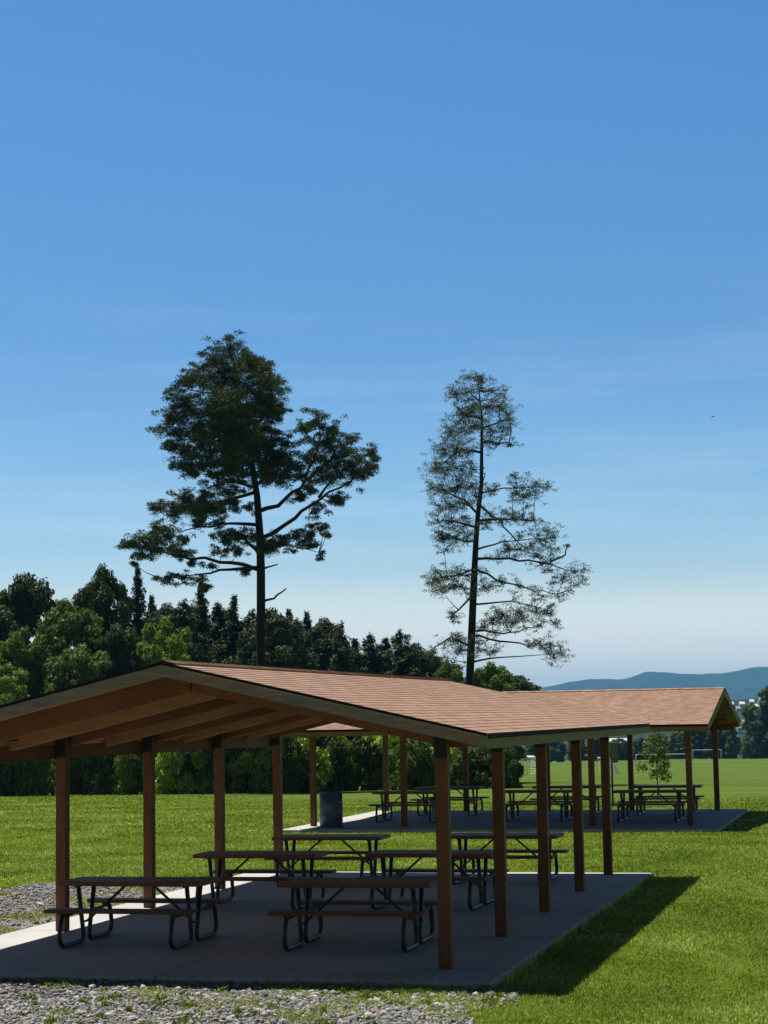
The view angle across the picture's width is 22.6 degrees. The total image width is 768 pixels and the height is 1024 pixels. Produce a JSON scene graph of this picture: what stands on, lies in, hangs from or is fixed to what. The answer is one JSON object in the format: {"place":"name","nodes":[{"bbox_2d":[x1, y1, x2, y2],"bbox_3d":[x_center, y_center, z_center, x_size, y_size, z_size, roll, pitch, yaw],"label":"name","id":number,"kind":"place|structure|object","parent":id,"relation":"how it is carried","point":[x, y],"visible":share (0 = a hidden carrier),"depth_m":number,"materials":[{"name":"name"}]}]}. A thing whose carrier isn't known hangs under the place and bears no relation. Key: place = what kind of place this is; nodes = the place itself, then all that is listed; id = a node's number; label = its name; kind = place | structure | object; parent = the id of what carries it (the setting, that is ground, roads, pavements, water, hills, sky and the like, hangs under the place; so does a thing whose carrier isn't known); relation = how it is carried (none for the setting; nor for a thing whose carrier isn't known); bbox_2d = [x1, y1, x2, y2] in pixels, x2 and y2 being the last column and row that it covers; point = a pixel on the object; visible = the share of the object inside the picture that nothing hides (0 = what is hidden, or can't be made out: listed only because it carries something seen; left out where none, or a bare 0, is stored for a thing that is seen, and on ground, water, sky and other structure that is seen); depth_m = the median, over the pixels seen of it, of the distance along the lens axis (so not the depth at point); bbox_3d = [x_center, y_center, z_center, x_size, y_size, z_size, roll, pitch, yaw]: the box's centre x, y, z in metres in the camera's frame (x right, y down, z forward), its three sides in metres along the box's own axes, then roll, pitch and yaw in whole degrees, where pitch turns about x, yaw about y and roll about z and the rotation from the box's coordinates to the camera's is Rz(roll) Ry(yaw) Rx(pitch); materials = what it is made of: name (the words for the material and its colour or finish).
{"place":"outdoors","nodes":[
{"label":"outdoors","id":0,"kind":"place"},
{"bbox_2d":[0,882,538,1023],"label":"gravel path","id":1,"kind":"structure","parent":0,"point":[26,923],"depth_m":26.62,"materials":[{"name":"grey gravel"}]},
{"bbox_2d":[16,978,507,1023],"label":"weeds","id":2,"kind":"object","parent":1,"relation":"on","point":[160,1004],"visible":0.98,"depth_m":18.56,"materials":[{"name":"green plant"}]},
{"bbox_2d":[0,758,767,1023],"bbox_3d":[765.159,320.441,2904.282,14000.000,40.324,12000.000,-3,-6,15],"label":"lawn","id":3,"kind":"structure","parent":0,"point":[743,777],"depth_m":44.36,"materials":[{"name":"green plant"}]},
{"bbox_2d":[0,605,19,665],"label":"broadleaf tree","id":4,"kind":"object","parent":3,"relation":"on","point":[7,625],"visible":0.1,"depth_m":117.11,"materials":[{"name":"green plant"}]},
{"bbox_2d":[0,762,19,795],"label":"shrub","id":5,"kind":"object","parent":3,"relation":"on","point":[8,785],"visible":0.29,"depth_m":92.52,"materials":[{"name":"green plant"}]},
{"bbox_2d":[0,653,29,783],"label":"broadleaf tree","id":6,"kind":"object","parent":3,"relation":"on","point":[8,684],"visible":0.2,"depth_m":105.31,"materials":[{"name":"green plant"}]},
{"bbox_2d":[0,625,47,697],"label":"broadleaf tree","id":7,"kind":"object","parent":3,"relation":"on","point":[16,645],"visible":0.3,"depth_m":109.72,"materials":[{"name":"green plant"}]},
{"bbox_2d":[0,693,51,795],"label":"shrub","id":8,"kind":"object","parent":3,"relation":"on","point":[31,774],"visible":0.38,"depth_m":92.05,"materials":[{"name":"green plant"}]},
{"bbox_2d":[0,572,60,677],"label":"broadleaf tree","id":9,"kind":"object","parent":3,"relation":"on","point":[27,602],"visible":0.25,"depth_m":120.11,"materials":[{"name":"green plant"}]},
{"bbox_2d":[16,759,79,795],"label":"shrub","id":10,"kind":"object","parent":3,"relation":"on","point":[49,782],"visible":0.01,"depth_m":98.23,"materials":[{"name":"green plant"}]},
{"bbox_2d":[32,598,104,790],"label":"broadleaf tree","id":11,"kind":"object","parent":3,"relation":"on","point":[64,622],"visible":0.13,"depth_m":113.58,"materials":[{"name":"green plant"}]},
{"bbox_2d":[44,642,111,784],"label":"broadleaf tree","id":12,"kind":"object","parent":3,"relation":"on","point":[76,665],"visible":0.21,"depth_m":107.31,"materials":[{"name":"green plant"}]},
{"bbox_2d":[52,755,118,795],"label":"shrub","id":13,"kind":"object","parent":3,"relation":"on","point":[100,777],"visible":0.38,"depth_m":95.96,"materials":[{"name":"green plant"}]},
{"bbox_2d":[71,563,136,673],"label":"broadleaf tree","id":14,"kind":"object","parent":3,"relation":"on","point":[101,592],"visible":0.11,"depth_m":123.02,"materials":[{"name":"green plant"}]},
{"bbox_2d":[94,755,137,794],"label":"shrub","id":15,"kind":"object","parent":3,"relation":"on","point":[116,777],"visible":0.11,"depth_m":98.39,"materials":[{"name":"green plant"}]},
{"bbox_2d":[93,622,144,676],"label":"broadleaf tree","id":16,"kind":"object","parent":3,"relation":"on","point":[117,643],"visible":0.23,"depth_m":112.36,"materials":[{"name":"green plant"}]},
{"bbox_2d":[113,753,178,794],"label":"shrub","id":17,"kind":"object","parent":3,"relation":"on","point":[129,767],"visible":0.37,"depth_m":94.09,"materials":[{"name":"green plant"}]},
{"bbox_2d":[129,567,166,666],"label":"spruce tree","id":18,"kind":"object","parent":3,"relation":"on","point":[138,602],"visible":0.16,"depth_m":124.56,"materials":[{"name":"green plant"}]},
{"bbox_2d":[145,592,157,620],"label":"spruce tree","id":19,"kind":"object","parent":3,"relation":"on","point":[151,607],"visible":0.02,"depth_m":141.32,"materials":[{"name":"green plant"}]},
{"bbox_2d":[135,616,192,778],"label":"broadleaf tree","id":20,"kind":"object","parent":3,"relation":"on","point":[148,651],"visible":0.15,"depth_m":108.13,"materials":[{"name":"green plant"}]},
{"bbox_2d":[146,602,201,661],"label":"tree","id":21,"kind":"object","parent":3,"relation":"on","point":[192,650],"visible":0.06,"depth_m":136.93,"materials":[{"name":"green plant"}]},
{"bbox_2d":[155,750,213,795],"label":"shrub","id":22,"kind":"object","parent":3,"relation":"on","point":[171,764],"visible":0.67,"depth_m":92.07,"materials":[{"name":"green plant"}]},
{"bbox_2d":[172,598,214,662],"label":"spruce tree","id":23,"kind":"object","parent":3,"relation":"on","point":[185,608],"visible":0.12,"depth_m":137.46,"materials":[{"name":"green plant"}]},
{"bbox_2d":[189,580,224,662],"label":"spruce tree","id":24,"kind":"object","parent":3,"relation":"on","point":[201,609],"visible":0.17,"depth_m":142.49,"materials":[{"name":"green plant"}]},
{"bbox_2d":[198,601,231,662],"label":"spruce tree","id":25,"kind":"object","parent":3,"relation":"on","point":[217,618],"visible":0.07,"depth_m":142.40,"materials":[{"name":"green plant"}]},
{"bbox_2d":[181,748,250,794],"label":"shrub","id":26,"kind":"object","parent":3,"relation":"on","point":[188,766],"visible":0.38,"depth_m":92.91,"materials":[{"name":"green plant"}]},
{"bbox_2d":[210,592,247,663],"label":"spruce tree","id":27,"kind":"object","parent":3,"relation":"on","point":[234,625],"visible":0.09,"depth_m":139.52,"materials":[{"name":"green plant"}]},
{"bbox_2d":[114,329,381,666],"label":"pine tree","id":28,"kind":"object","parent":3,"relation":"on","point":[249,442],"visible":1,"depth_m":96.44,"materials":[{"name":"green plant"}]},
{"bbox_2d":[243,609,256,630],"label":"spruce tree","id":29,"kind":"object","parent":3,"relation":"on","point":[252,615],"visible":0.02,"depth_m":144.73,"materials":[{"name":"green plant"}]},
{"bbox_2d":[225,742,286,794],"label":"shrub","id":30,"kind":"object","parent":3,"relation":"on","point":[258,783],"visible":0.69,"depth_m":93.04,"materials":[{"name":"green plant"}]},
{"bbox_2d":[220,607,319,767],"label":"pine tree","id":31,"kind":"object","parent":3,"relation":"on","point":[281,647],"visible":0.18,"depth_m":136.16,"materials":[{"name":"green plant"}]},
{"bbox_2d":[251,737,323,792],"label":"shrub","id":32,"kind":"object","parent":3,"relation":"on","point":[295,774],"visible":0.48,"depth_m":94.26,"materials":[{"name":"green plant"}]},
{"bbox_2d":[273,608,319,772],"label":"spruce tree","id":33,"kind":"object","parent":3,"relation":"on","point":[288,613],"visible":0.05,"depth_m":138.62,"materials":[{"name":"green plant"}]},
{"bbox_2d":[294,617,303,633],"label":"spruce tree","id":34,"kind":"object","parent":3,"relation":"on","point":[300,625],"visible":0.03,"depth_m":164.64,"materials":[{"name":"green plant"}]},
{"bbox_2d":[300,610,312,650],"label":"spruce tree","id":35,"kind":"object","parent":3,"relation":"on","point":[307,622],"visible":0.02,"depth_m":148.11,"materials":[{"name":"green plant"}]},
{"bbox_2d":[289,736,354,790],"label":"shrub","id":36,"kind":"object","parent":3,"relation":"on","point":[323,755],"visible":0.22,"depth_m":97.00,"materials":[{"name":"green plant"}]},
{"bbox_2d":[0,872,651,988],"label":"concrete pad","id":37,"kind":"object","parent":3,"relation":"on","point":[244,944],"visible":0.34,"depth_m":23.37,"materials":[{"name":"grey concrete"}]},
{"bbox_2d":[44,876,231,949],"bbox_3d":[-2.983,4.869,23.434,1.830,0.756,1.677,-3,-6,14],"label":"picnic table","id":38,"kind":"object","parent":37,"relation":"on","point":[186,883],"visible":1,"depth_m":23.30,"materials":[{"name":"brown wood"}]},
{"bbox_2d":[193,851,335,909],"bbox_3d":[-1.775,5.310,27.747,1.830,0.756,1.677,-2,-6,13],"label":"picnic table","id":39,"kind":"object","parent":37,"relation":"on","point":[273,855],"visible":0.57,"depth_m":27.70,"materials":[{"name":"brown wood"}]},
{"bbox_2d":[0,659,649,968],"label":"picnic shelter","id":40,"kind":"object","parent":37,"relation":"on","point":[148,712],"visible":1,"depth_m":23.85,"materials":[{"name":"brown wood"}]},
{"bbox_2d":[264,834,390,883],"bbox_3d":[-0.860,5.695,31.498,1.830,0.756,1.677,-2,-6,13],"label":"picnic table","id":41,"kind":"object","parent":37,"relation":"on","point":[294,838],"visible":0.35,"depth_m":31.28,"materials":[{"name":"brown wood"}]},
{"bbox_2d":[267,878,436,952],"bbox_3d":[-0.284,4.749,22.739,1.830,0.756,1.677,-2,-6,13],"label":"picnic table","id":42,"kind":"object","parent":37,"relation":"on","point":[308,914],"visible":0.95,"depth_m":22.58,"materials":[{"name":"brown wood"}]},
{"bbox_2d":[357,850,508,910],"bbox_3d":[0.720,5.223,27.331,1.830,0.756,1.677,-3,-6,16],"label":"picnic table","id":43,"kind":"object","parent":37,"relation":"on","point":[477,855],"visible":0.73,"depth_m":27.19,"materials":[{"name":"brown wood"}]},
{"bbox_2d":[451,833,568,884],"bbox_3d":[1.965,5.607,31.120,1.830,0.756,1.677,-3,-6,15],"label":"picnic table","id":44,"kind":"object","parent":37,"relation":"on","point":[463,862],"visible":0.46,"depth_m":31.07,"materials":[{"name":"brown wood"}]},
{"bbox_2d":[296,616,358,771],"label":"pine tree","id":45,"kind":"object","parent":3,"relation":"on","point":[317,644],"visible":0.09,"depth_m":144.41,"materials":[{"name":"green plant"}]},
{"bbox_2d":[316,620,367,767],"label":"spruce tree","id":46,"kind":"object","parent":3,"relation":"on","point":[339,663],"visible":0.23,"depth_m":137.12,"materials":[{"name":"green plant"}]},
{"bbox_2d":[317,638,367,773],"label":"spruce tree","id":47,"kind":"object","parent":3,"relation":"on","point":[355,644],"visible":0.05,"depth_m":145.76,"materials":[{"name":"green plant"}]},
{"bbox_2d":[318,736,382,790],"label":"shrub","id":48,"kind":"object","parent":3,"relation":"on","point":[364,756],"visible":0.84,"depth_m":96.75,"materials":[{"name":"green plant"}]},
{"bbox_2d":[354,632,396,771],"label":"spruce tree","id":49,"kind":"object","parent":3,"relation":"on","point":[371,652],"visible":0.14,"depth_m":144.42,"materials":[{"name":"green plant"}]},
{"bbox_2d":[359,735,399,790],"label":"shrub","id":50,"kind":"object","parent":3,"relation":"on","point":[376,783],"visible":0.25,"depth_m":97.60,"materials":[{"name":"green plant"}]},
{"bbox_2d":[377,637,395,769],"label":"spruce tree","id":51,"kind":"object","parent":3,"relation":"on","point":[386,647],"visible":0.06,"depth_m":147.41,"materials":[{"name":"green plant"}]},
{"bbox_2d":[374,628,428,748],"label":"spruce tree","id":52,"kind":"object","parent":3,"relation":"on","point":[404,665],"visible":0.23,"depth_m":144.13,"materials":[{"name":"green plant"}]},
{"bbox_2d":[394,641,441,738],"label":"pine tree","id":53,"kind":"object","parent":3,"relation":"on","point":[429,664],"visible":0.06,"depth_m":145.38,"materials":[{"name":"green plant"}]},
{"bbox_2d":[388,738,452,789],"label":"shrub","id":54,"kind":"object","parent":3,"relation":"on","point":[420,771],"visible":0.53,"depth_m":94.04,"materials":[{"name":"green plant"}]},
{"bbox_2d":[423,652,465,680],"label":"pine tree","id":55,"kind":"object","parent":3,"relation":"on","point":[458,665],"depth_m":167.42,"materials":[{"name":"green plant"}]},
{"bbox_2d":[432,660,465,779],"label":"broadleaf tree","id":56,"kind":"object","parent":3,"relation":"on","point":[447,671],"visible":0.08,"depth_m":127.54,"materials":[{"name":"green plant"}]},
{"bbox_2d":[425,746,487,785],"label":"shrub","id":57,"kind":"object","parent":3,"relation":"on","point":[454,751],"visible":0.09,"depth_m":96.20,"materials":[{"name":"green plant"}]},
{"bbox_2d":[450,746,518,788],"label":"shrub","id":58,"kind":"object","parent":3,"relation":"on","point":[479,763],"visible":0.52,"depth_m":93.04,"materials":[{"name":"green plant"}]},
{"bbox_2d":[474,661,526,769],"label":"broadleaf tree","id":59,"kind":"object","parent":3,"relation":"on","point":[501,679],"visible":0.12,"depth_m":123.63,"materials":[{"name":"green plant"}]},
{"bbox_2d":[418,369,592,685],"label":"pine tree","id":60,"kind":"object","parent":3,"relation":"on","point":[456,452],"visible":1,"depth_m":100.26,"materials":[{"name":"green plant"}]},
{"bbox_2d":[488,748,523,788],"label":"shrub","id":61,"kind":"object","parent":3,"relation":"on","point":[515,771],"visible":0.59,"depth_m":91.39,"materials":[{"name":"green plant"}]},
{"bbox_2d":[488,673,541,690],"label":"broadleaf tree","id":62,"kind":"object","parent":3,"relation":"on","point":[522,683],"visible":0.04,"depth_m":129.64,"materials":[{"name":"green plant"}]},
{"bbox_2d":[283,809,747,832],"bbox_3d":[3.730,8.018,49.640,10.550,0.160,9.100,-3,-6,15],"label":"concrete pad","id":63,"kind":"object","parent":3,"relation":"on","point":[705,820],"visible":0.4,"depth_m":47.88,"materials":[{"name":"grey concrete"}]},
{"bbox_2d":[319,791,342,826],"bbox_3d":[-1.309,7.355,47.512,0.616,0.856,0.616,-3,-6,15],"label":"trash can","id":64,"kind":"object","parent":63,"relation":"on","point":[331,809],"visible":1,"depth_m":47.27,"materials":[{"name":"metal"}]},
{"bbox_2d":[368,791,435,821],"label":"picnic table","id":65,"kind":"object","parent":63,"relation":"on","point":[383,806],"visible":0.68,"depth_m":49.40,"materials":[{"name":"brown wood"}]},
{"bbox_2d":[410,786,488,815],"bbox_3d":[1.806,7.873,52.298,1.830,0.756,1.677,-3,-6,16],"label":"picnic table","id":66,"kind":"object","parent":63,"relation":"on","point":[431,799],"visible":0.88,"depth_m":52.14,"materials":[{"name":"brown wood"}]},
{"bbox_2d":[283,687,740,825],"bbox_3d":[3.641,6.353,50.354,10.624,3.296,9.412,-3,-6,15],"label":"picnic shelter","id":67,"kind":"object","parent":63,"relation":"on","point":[687,711],"visible":0.44,"depth_m":47.88,"materials":[{"name":"brown wood"}]},
{"bbox_2d":[505,789,572,821],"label":"picnic table","id":68,"kind":"object","parent":63,"relation":"on","point":[564,804],"visible":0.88,"depth_m":48.78,"materials":[{"name":"brown wood"}]},
{"bbox_2d":[530,785,601,813],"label":"picnic table","id":69,"kind":"object","parent":63,"relation":"on","point":[560,787],"visible":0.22,"depth_m":51.26,"materials":[{"name":"brown wood"}]},
{"bbox_2d":[611,789,686,821],"bbox_3d":[6.642,7.304,47.743,1.830,0.756,1.677,-3,-6,15],"label":"picnic table","id":70,"kind":"object","parent":63,"relation":"on","point":[623,803],"visible":0.97,"depth_m":47.52,"materials":[{"name":"brown wood"}]},
{"bbox_2d":[629,785,704,815],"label":"picnic table","id":71,"kind":"object","parent":63,"relation":"on","point":[651,797],"visible":0.73,"depth_m":50.54,"materials":[{"name":"brown wood"}]},
{"bbox_2d":[524,744,535,761],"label":"broadleaf tree","id":72,"kind":"object","parent":3,"relation":"on","point":[531,749],"visible":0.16,"depth_m":429.70,"materials":[{"name":"green plant"}]},
{"bbox_2d":[527,756,535,774],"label":"soccer goal","id":73,"kind":"object","parent":3,"relation":"on","point":[529,768],"visible":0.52,"depth_m":235.13,"materials":[{"name":"white paint"}]},
{"bbox_2d":[549,742,567,762],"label":"broadleaf tree","id":74,"kind":"object","parent":3,"relation":"on","point":[557,753],"visible":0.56,"depth_m":440.88,"materials":[{"name":"green plant"}]},
{"bbox_2d":[566,739,587,760],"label":"broadleaf tree","id":75,"kind":"object","parent":3,"relation":"on","point":[584,751],"visible":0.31,"depth_m":425.44,"materials":[{"name":"green plant"}]},
{"bbox_2d":[594,738,609,760],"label":"broadleaf tree","id":76,"kind":"object","parent":3,"relation":"on","point":[596,747],"visible":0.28,"depth_m":429.54,"materials":[{"name":"green plant"}]},
{"bbox_2d":[597,757,619,773],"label":"soccer goal","id":77,"kind":"object","parent":3,"relation":"on","point":[615,770],"visible":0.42,"depth_m":260.63,"materials":[{"name":"white paint"}]},
{"bbox_2d":[610,742,617,803],"bbox_3d":[6.948,7.953,57.795,0.230,2.035,0.080,-1,-6,0],"label":"sign post","id":78,"kind":"object","parent":3,"relation":"on","point":[613,752],"visible":0.88,"depth_m":57.82,"materials":[{"name":"metal"}]},
{"bbox_2d":[609,738,627,760],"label":"broadleaf tree","id":79,"kind":"object","parent":3,"relation":"on","point":[622,750],"visible":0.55,"depth_m":424.41,"materials":[{"name":"green plant"}]},
{"bbox_2d":[633,737,651,759],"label":"broadleaf tree","id":80,"kind":"object","parent":3,"relation":"on","point":[638,741],"visible":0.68,"depth_m":443.87,"materials":[{"name":"green plant"}]},
{"bbox_2d":[635,731,671,795],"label":"young tree","id":81,"kind":"object","parent":3,"relation":"on","point":[660,750],"visible":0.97,"depth_m":65.75,"materials":[{"name":"green plant"}]},
{"bbox_2d":[648,734,670,758],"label":"broadleaf tree","id":82,"kind":"object","parent":3,"relation":"on","point":[665,744],"visible":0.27,"depth_m":432.62,"materials":[{"name":"green plant"}]},
{"bbox_2d":[635,754,685,769],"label":"soccer goal","id":83,"kind":"object","parent":3,"relation":"on","point":[656,754],"visible":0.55,"depth_m":311.68,"materials":[{"name":"white paint"}]},
{"bbox_2d":[666,731,692,758],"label":"broadleaf tree","id":84,"kind":"object","parent":3,"relation":"on","point":[675,746],"visible":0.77,"depth_m":424.86,"materials":[{"name":"green plant"}]},
{"bbox_2d":[691,731,710,758],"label":"broadleaf tree","id":85,"kind":"object","parent":3,"relation":"on","point":[697,740],"visible":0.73,"depth_m":427.74,"materials":[{"name":"green plant"}]},
{"bbox_2d":[701,730,725,758],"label":"broadleaf tree","id":86,"kind":"object","parent":3,"relation":"on","point":[707,744],"visible":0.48,"depth_m":425.63,"materials":[{"name":"green plant"}]},
{"bbox_2d":[721,727,741,758],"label":"broadleaf tree","id":87,"kind":"object","parent":3,"relation":"on","point":[730,746],"visible":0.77,"depth_m":443.03,"materials":[{"name":"green plant"}]},
{"bbox_2d":[740,702,762,758],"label":"broadleaf tree","id":88,"kind":"object","parent":3,"relation":"on","point":[748,715],"visible":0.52,"depth_m":418.64,"materials":[{"name":"green plant"}]},
{"bbox_2d":[749,686,767,758],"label":"broadleaf tree","id":89,"kind":"object","parent":3,"relation":"on","point":[758,731],"visible":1,"depth_m":408.75,"materials":[{"name":"green plant"}]},
{"bbox_2d":[0,0,767,686],"label":"sky","id":90,"kind":"structure","parent":0,"point":[564,203],"materials":[{"name":"blue"}]},
{"bbox_2d":[512,697,760,761],"bbox_3d":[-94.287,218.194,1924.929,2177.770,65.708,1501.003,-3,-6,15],"label":"foothills","id":91,"kind":"structure","parent":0,"point":[667,733],"depth_m":1668.73,"materials":[{"name":"green plant"}]},
{"bbox_2d":[736,725,742,731],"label":"house","id":92,"kind":"structure","parent":91,"relation":"on","point":[739,729],"depth_m":1654.75,"materials":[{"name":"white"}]},
{"bbox_2d":[540,667,767,699],"bbox_3d":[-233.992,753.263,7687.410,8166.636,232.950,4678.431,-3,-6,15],"label":"hills","id":93,"kind":"structure","parent":0,"point":[752,682],"depth_m":7482.13,"materials":[{"name":"blue"}]}
]}

